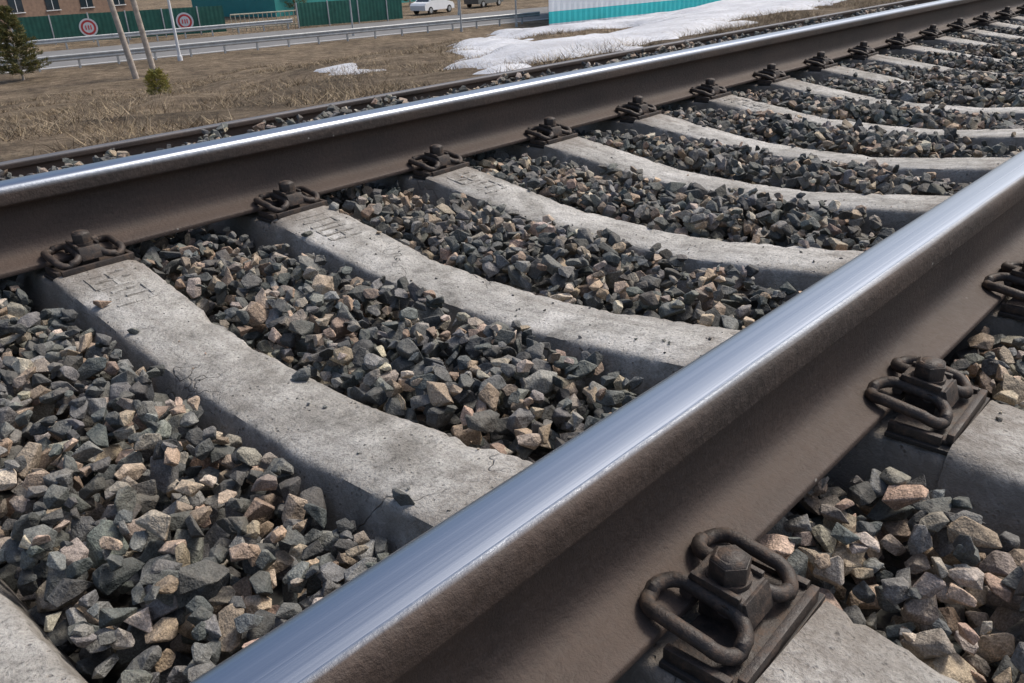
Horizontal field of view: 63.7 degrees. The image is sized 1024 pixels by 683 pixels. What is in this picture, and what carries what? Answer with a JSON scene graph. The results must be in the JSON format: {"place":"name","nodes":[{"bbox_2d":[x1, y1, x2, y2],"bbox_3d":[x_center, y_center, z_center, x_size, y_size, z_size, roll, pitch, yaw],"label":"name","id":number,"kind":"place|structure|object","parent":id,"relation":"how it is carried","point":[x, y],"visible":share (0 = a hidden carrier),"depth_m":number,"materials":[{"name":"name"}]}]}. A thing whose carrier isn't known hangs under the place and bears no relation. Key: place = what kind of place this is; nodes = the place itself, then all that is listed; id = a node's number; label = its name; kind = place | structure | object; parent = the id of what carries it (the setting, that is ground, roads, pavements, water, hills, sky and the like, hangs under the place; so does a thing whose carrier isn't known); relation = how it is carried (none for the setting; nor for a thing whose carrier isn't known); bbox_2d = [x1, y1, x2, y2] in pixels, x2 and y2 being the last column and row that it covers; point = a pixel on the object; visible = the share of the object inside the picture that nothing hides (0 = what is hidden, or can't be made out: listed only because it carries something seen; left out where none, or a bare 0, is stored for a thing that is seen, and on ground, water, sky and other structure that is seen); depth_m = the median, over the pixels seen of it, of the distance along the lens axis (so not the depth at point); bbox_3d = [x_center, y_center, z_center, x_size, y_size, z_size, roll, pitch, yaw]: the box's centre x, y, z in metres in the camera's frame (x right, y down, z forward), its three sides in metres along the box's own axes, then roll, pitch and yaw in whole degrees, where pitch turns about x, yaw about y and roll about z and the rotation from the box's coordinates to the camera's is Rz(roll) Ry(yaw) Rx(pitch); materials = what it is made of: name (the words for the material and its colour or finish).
{"place":"outdoors","nodes":[
{"label":"outdoors","id":0,"kind":"place"},
{"bbox_2d":[0,0,132,23],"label":"walls","id":1,"kind":"structure","parent":0,"point":[32,8],"depth_m":81.87,"materials":[{"name":"brown brick"}]},
{"bbox_2d":[7,0,125,13],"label":"windows","id":2,"kind":"structure","parent":1,"relation":"attached to","point":[17,5],"depth_m":80.72,"materials":[{"name":"black glass"}]},
{"bbox_2d":[0,7,548,73],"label":"road","id":3,"kind":"structure","parent":0,"point":[544,13],"depth_m":57.36,"materials":[{"name":"grey asphalt"}]},
{"bbox_2d":[23,18,548,70],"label":"road marking","id":4,"kind":"object","parent":3,"relation":"on","point":[275,45],"visible":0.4,"depth_m":52.20,"materials":[{"name":"paint"}]},
{"bbox_2d":[349,0,354,35],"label":"lamp post","id":5,"kind":"object","parent":3,"relation":"on","point":[351,16],"visible":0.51,"depth_m":56.07,"materials":[{"name":"metal"}]},
{"bbox_2d":[0,0,904,161],"bbox_3d":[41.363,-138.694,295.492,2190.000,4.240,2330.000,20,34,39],"label":"ground","id":6,"kind":"structure","parent":0,"point":[115,76],"depth_m":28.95,"materials":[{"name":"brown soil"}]},
{"bbox_2d":[0,57,36,72],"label":"guard rail","id":7,"kind":"object","parent":6,"relation":"on","point":[11,64],"visible":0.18,"depth_m":43.02,"materials":[{"name":"metal"}]},
{"bbox_2d":[0,5,50,79],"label":"pine tree","id":8,"kind":"object","parent":6,"relation":"on","point":[17,41],"visible":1,"depth_m":40.00,"materials":[{"name":"green plant"}]},
{"bbox_2d":[11,6,226,44],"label":"green fence","id":9,"kind":"object","parent":6,"relation":"on","point":[58,26],"visible":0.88,"depth_m":60.34,"materials":[{"name":"metal"}]},
{"bbox_2d":[107,0,138,78],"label":"utility pole","id":10,"kind":"object","parent":6,"relation":"on","point":[126,49],"depth_m":38.83,"materials":[{"name":"grey wood"}]},
{"bbox_2d":[130,0,155,70],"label":"utility pole","id":11,"kind":"object","parent":6,"relation":"on","point":[148,53],"depth_m":39.73,"materials":[{"name":"grey wood"}]},
{"bbox_2d":[0,19,292,51],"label":"guard rail","id":12,"kind":"object","parent":6,"relation":"on","point":[150,32],"visible":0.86,"depth_m":58.89,"materials":[{"name":"metal"}]},
{"bbox_2d":[143,66,172,94],"bbox_3d":[-9.859,-7.149,22.807,0.802,0.873,0.782,10,28,24],"label":"pine sapling","id":13,"kind":"object","parent":6,"relation":"on","point":[154,78],"visible":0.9,"depth_m":22.72,"materials":[{"name":"green plant"}]},
{"bbox_2d":[167,0,182,60],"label":"lamp post","id":14,"kind":"object","parent":6,"relation":"on","point":[179,57],"visible":1,"depth_m":45.72,"materials":[{"name":"grey metal"}]},
{"bbox_2d":[37,11,539,71],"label":"guard rail","id":15,"kind":"object","parent":6,"relation":"on","point":[118,53],"visible":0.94,"depth_m":50.63,"materials":[{"name":"metal"}]},
{"bbox_2d":[284,0,306,14],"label":"pine tree","id":16,"kind":"object","parent":6,"relation":"on","point":[294,6],"visible":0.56,"depth_m":79.93,"materials":[{"name":"green plant"}]},
{"bbox_2d":[191,0,415,16],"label":"teal warehouse","id":17,"kind":"structure","parent":6,"relation":"on","point":[239,6],"depth_m":80.33,"materials":[{"name":"metal"}]},
{"bbox_2d":[230,10,378,31],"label":"pedestrian railing","id":18,"kind":"object","parent":6,"relation":"on","point":[271,12],"visible":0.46,"depth_m":64.23,"materials":[{"name":"grey metal"}]},
{"bbox_2d":[295,0,402,27],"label":"green fence","id":19,"kind":"object","parent":6,"relation":"on","point":[322,13],"visible":0.98,"depth_m":66.29,"materials":[{"name":"metal"}]},
{"bbox_2d":[314,63,384,74],"bbox_3d":[-4.197,-6.826,21.177,1.929,0.459,4.016,-15,28,-24],"label":"snow patch","id":20,"kind":"object","parent":6,"relation":"on","point":[338,68],"visible":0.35,"depth_m":21.51,"materials":[{"name":"white snow"}]},
{"bbox_2d":[410,0,453,13],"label":"parked car","id":21,"kind":"object","parent":6,"relation":"on","point":[429,6],"visible":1,"depth_m":73.17,"materials":[{"name":"white metal"}]},
{"bbox_2d":[459,0,462,31],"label":"lamp post","id":22,"kind":"object","parent":6,"relation":"on","point":[461,29],"visible":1,"depth_m":56.03,"materials":[{"name":"metal"}]},
{"bbox_2d":[464,0,502,7],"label":"parked car","id":23,"kind":"object","parent":6,"relation":"on","point":[482,3],"visible":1,"depth_m":79.20,"materials":[{"name":"grey paint"}]},
{"bbox_2d":[0,202,996,682],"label":"ballast bed","id":24,"kind":"object","parent":6,"relation":"on","point":[276,596],"depth_m":1.07,"materials":[{"name":"gravel"}]},
{"bbox_2d":[0,567,88,682],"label":"concrete sleeper","id":25,"kind":"object","parent":24,"relation":"on","point":[30,652],"visible":0.74,"depth_m":0.84,"materials":[{"name":"grey concrete"}]},
{"bbox_2d":[0,4,916,180],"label":"ballast stones","id":26,"kind":"object","parent":24,"relation":"on","point":[332,110],"visible":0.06,"depth_m":4.08,"materials":[{"name":"grey gravel"}]},
{"bbox_2d":[15,260,959,682],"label":"concrete sleeper","id":27,"kind":"object","parent":24,"relation":"on","point":[245,392],"visible":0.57,"depth_m":1.20,"materials":[{"name":"grey concrete"}]},
{"bbox_2d":[40,229,140,280],"bbox_3d":[-0.937,-0.202,1.808,0.125,0.083,0.178,20,33,38],"label":"rail fastener","id":28,"kind":"object","parent":27,"relation":"on","point":[85,250],"visible":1,"depth_m":1.79,"materials":[{"name":"metal"}]},
{"bbox_2d":[0,0,1023,278],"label":"steel rail","id":29,"kind":"object","parent":27,"relation":"on","point":[132,200],"visible":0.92,"depth_m":2.36,"materials":[{"name":"metal"}]},
{"bbox_2d":[190,150,1023,682],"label":"steel rail","id":30,"kind":"object","parent":27,"relation":"on","point":[546,568],"visible":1,"depth_m":0.79,"materials":[{"name":"metal"}]},
{"bbox_2d":[639,527,825,682],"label":"rail fastener","id":31,"kind":"object","parent":27,"relation":"on","point":[759,605],"visible":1,"depth_m":0.77,"materials":[{"name":"metal"}]},
{"bbox_2d":[0,11,1023,682],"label":"ballast stones","id":32,"kind":"object","parent":24,"relation":"on","point":[80,517],"visible":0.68,"depth_m":1.48,"materials":[{"name":"grey gravel"}]},
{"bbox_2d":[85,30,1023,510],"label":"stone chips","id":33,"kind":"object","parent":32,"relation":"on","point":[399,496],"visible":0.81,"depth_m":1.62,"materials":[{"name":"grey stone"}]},
{"bbox_2d":[202,206,1023,609],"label":"concrete sleeper","id":34,"kind":"object","parent":24,"relation":"on","point":[980,464],"visible":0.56,"depth_m":1.43,"materials":[{"name":"grey concrete"}]},
{"bbox_2d":[253,180,328,222],"bbox_3d":[-0.580,-0.375,2.142,0.125,0.083,0.178,19,33,38],"label":"rail fastener","id":35,"kind":"object","parent":34,"relation":"on","point":[290,197],"visible":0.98,"depth_m":2.12,"materials":[{"name":"metal"}]},
{"bbox_2d":[865,355,989,455],"bbox_3d":[0.562,0.062,1.118,0.125,0.083,0.178,19,33,38],"label":"rail fastener","id":36,"kind":"object","parent":34,"relation":"on","point":[941,407],"visible":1,"depth_m":1.09,"materials":[{"name":"metal"}]},
{"bbox_2d":[329,167,1023,385],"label":"concrete sleeper","id":37,"kind":"object","parent":24,"relation":"on","point":[793,266],"visible":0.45,"depth_m":1.93,"materials":[{"name":"grey concrete"}]},
{"bbox_2d":[408,144,472,179],"bbox_3d":[-0.224,-0.548,2.475,0.125,0.083,0.178,19,33,37],"label":"rail fastener","id":38,"kind":"object","parent":37,"relation":"on","point":[439,159],"visible":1,"depth_m":2.45,"materials":[{"name":"metal"}]},
{"bbox_2d":[982,261,1023,321],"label":"rail fastener","id":39,"kind":"object","parent":37,"relation":"on","point":[1012,307],"visible":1,"depth_m":1.43,"materials":[{"name":"metal"}]},
{"bbox_2d":[486,137,950,240],"bbox_3d":[0.634,-0.407,2.414,2.700,0.212,0.300,21,34,40],"label":"concrete sleeper","id":40,"kind":"object","parent":24,"relation":"on","point":[902,211],"visible":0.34,"depth_m":2.43,"materials":[{"name":"grey concrete"}]},
{"bbox_2d":[525,117,577,147],"bbox_3d":[0.130,-0.720,2.805,0.125,0.083,0.178,21,34,40],"label":"rail fastener","id":41,"kind":"object","parent":40,"relation":"on","point":[551,130],"visible":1,"depth_m":2.78,"materials":[{"name":"metal"}]},
{"bbox_2d":[572,114,1009,191],"bbox_3d":[0.978,-0.574,2.736,2.700,0.213,0.300,21,34,40],"label":"concrete sleeper","id":42,"kind":"object","parent":24,"relation":"on","point":[967,170],"visible":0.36,"depth_m":2.74,"materials":[{"name":"grey concrete"}]},
{"bbox_2d":[615,95,661,122],"bbox_3d":[0.477,-0.889,3.130,0.125,0.083,0.178,20,33,38],"label":"rail fastener","id":43,"kind":"object","parent":42,"relation":"on","point":[639,108],"visible":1,"depth_m":3.10,"materials":[{"name":"metal"}]},
{"bbox_2d":[661,95,1023,157],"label":"concrete sleeper","id":44,"kind":"object","parent":24,"relation":"on","point":[992,138],"visible":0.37,"depth_m":3.14,"materials":[{"name":"grey concrete"}]},
{"bbox_2d":[690,78,731,102],"bbox_3d":[0.830,-1.060,3.460,0.125,0.083,0.178,21,34,40],"label":"rail fastener","id":45,"kind":"object","parent":44,"relation":"on","point":[709,89],"visible":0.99,"depth_m":3.43,"materials":[{"name":"metal"}]},
{"bbox_2d":[726,78,1023,119],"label":"concrete sleeper","id":46,"kind":"object","parent":24,"relation":"on","point":[788,85],"visible":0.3,"depth_m":3.60,"materials":[{"name":"grey concrete"}]},
{"bbox_2d":[753,63,789,85],"bbox_3d":[1.193,-1.236,3.799,0.125,0.083,0.178,20,33,39],"label":"rail fastener","id":47,"kind":"object","parent":46,"relation":"on","point":[771,73],"visible":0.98,"depth_m":3.77,"materials":[{"name":"metal"}]},
{"bbox_2d":[758,326,1023,682],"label":"ballast stones","id":48,"kind":"object","parent":24,"relation":"on","point":[950,566],"visible":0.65,"depth_m":0.93,"materials":[{"name":"grey gravel"}]},
{"bbox_2d":[785,66,1023,99],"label":"concrete sleeper","id":49,"kind":"object","parent":24,"relation":"on","point":[837,72],"visible":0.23,"depth_m":4.03,"materials":[{"name":"grey concrete"}]},
{"bbox_2d":[804,51,837,71],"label":"rail fastener","id":50,"kind":"object","parent":49,"relation":"on","point":[820,60],"visible":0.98,"depth_m":4.10,"materials":[{"name":"metal"}]},
{"bbox_2d":[833,54,1005,77],"bbox_3d":[2.400,-1.265,4.064,2.700,0.213,0.300,21,34,40],"label":"concrete sleeper","id":51,"kind":"object","parent":24,"relation":"on","point":[888,60],"visible":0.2,"depth_m":4.34,"materials":[{"name":"grey concrete"}]},
{"bbox_2d":[848,41,878,59],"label":"rail fastener","id":52,"kind":"object","parent":51,"relation":"on","point":[863,50],"visible":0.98,"depth_m":4.43,"materials":[{"name":"metal"}]},
{"bbox_2d":[875,44,1022,67],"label":"concrete sleeper","id":53,"kind":"object","parent":24,"relation":"on","point":[913,49],"visible":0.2,"depth_m":4.70,"materials":[{"name":"grey concrete"}]},
{"bbox_2d":[885,32,913,48],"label":"rail fastener","id":54,"kind":"object","parent":53,"relation":"on","point":[900,40],"visible":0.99,"depth_m":4.76,"materials":[{"name":"metal"}]},
{"bbox_2d":[910,36,1010,52],"bbox_3d":[3.113,-1.611,4.731,2.700,0.212,0.300,21,34,40],"label":"concrete sleeper","id":55,"kind":"object","parent":24,"relation":"on","point":[944,40],"visible":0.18,"depth_m":5.03,"materials":[{"name":"grey concrete"}]},
{"bbox_2d":[919,24,945,39],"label":"rail fastener","id":56,"kind":"object","parent":55,"relation":"on","point":[932,31],"visible":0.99,"depth_m":5.09,"materials":[{"name":"metal"}]},
{"bbox_2d":[942,29,1023,40],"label":"concrete sleeper","id":57,"kind":"object","parent":24,"relation":"on","point":[984,33],"visible":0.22,"depth_m":5.32,"materials":[{"name":"grey concrete"}]},
{"bbox_2d":[947,18,972,32],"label":"rail fastener","id":58,"kind":"object","parent":57,"relation":"on","point":[960,25],"visible":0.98,"depth_m":5.42,"materials":[{"name":"metal"}]},
{"bbox_2d":[969,22,1023,34],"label":"concrete sleeper","id":59,"kind":"object","parent":24,"relation":"on","point":[999,24],"visible":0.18,"depth_m":5.70,"materials":[{"name":"grey concrete"}]},
{"bbox_2d":[973,12,996,25],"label":"rail fastener","id":60,"kind":"object","parent":59,"relation":"on","point":[985,18],"visible":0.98,"depth_m":5.75,"materials":[{"name":"metal"}]},
{"bbox_2d":[994,16,1023,23],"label":"concrete sleeper","id":61,"kind":"object","parent":24,"relation":"on","point":[1019,18],"visible":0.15,"depth_m":6.03,"materials":[{"name":"grey concrete"}]},
{"bbox_2d":[995,6,1017,19],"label":"rail fastener","id":62,"kind":"object","parent":61,"relation":"on","point":[1006,13],"visible":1,"depth_m":6.08,"materials":[{"name":"metal"}]},
{"bbox_3d":[4.526,-2.297,6.051,2.700,0.213,0.300,21,34,40],"label":"concrete sleeper","id":63,"kind":"object","parent":24,"relation":"on","visible":0},
{"bbox_2d":[1017,4,1023,13],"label":"rail fastener","id":64,"kind":"object","parent":63,"relation":"on","point":[1021,7],"visible":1,"depth_m":6.42,"materials":[{"name":"metal"}]},
{"bbox_2d":[515,0,517,26],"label":"lamp post","id":65,"kind":"object","parent":6,"relation":"on","point":[516,24],"visible":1,"depth_m":57.72,"materials":[{"name":"metal"}]},
{"bbox_2d":[548,0,719,25],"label":"walls","id":66,"kind":"structure","parent":6,"relation":"on","point":[568,11],"depth_m":59.24,"materials":[{"name":"teal metal"}]},
{"bbox_2d":[444,0,843,74],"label":"snow patch","id":67,"kind":"object","parent":6,"relation":"on","point":[676,23],"visible":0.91,"depth_m":19.52,"materials":[{"name":"white snow"}]},
{"bbox_3d":[3.784,-3.833,11.012,2.700,0.213,0.300,21,34,40],"label":"concrete sleeper","id":68,"kind":"object","parent":6,"relation":"on","visible":0},
{"bbox_2d":[0,0,938,176],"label":"steel rail","id":69,"kind":"object","parent":68,"relation":"on","point":[83,155],"visible":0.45,"depth_m":6.87,"materials":[{"name":"metal"}]}
]}

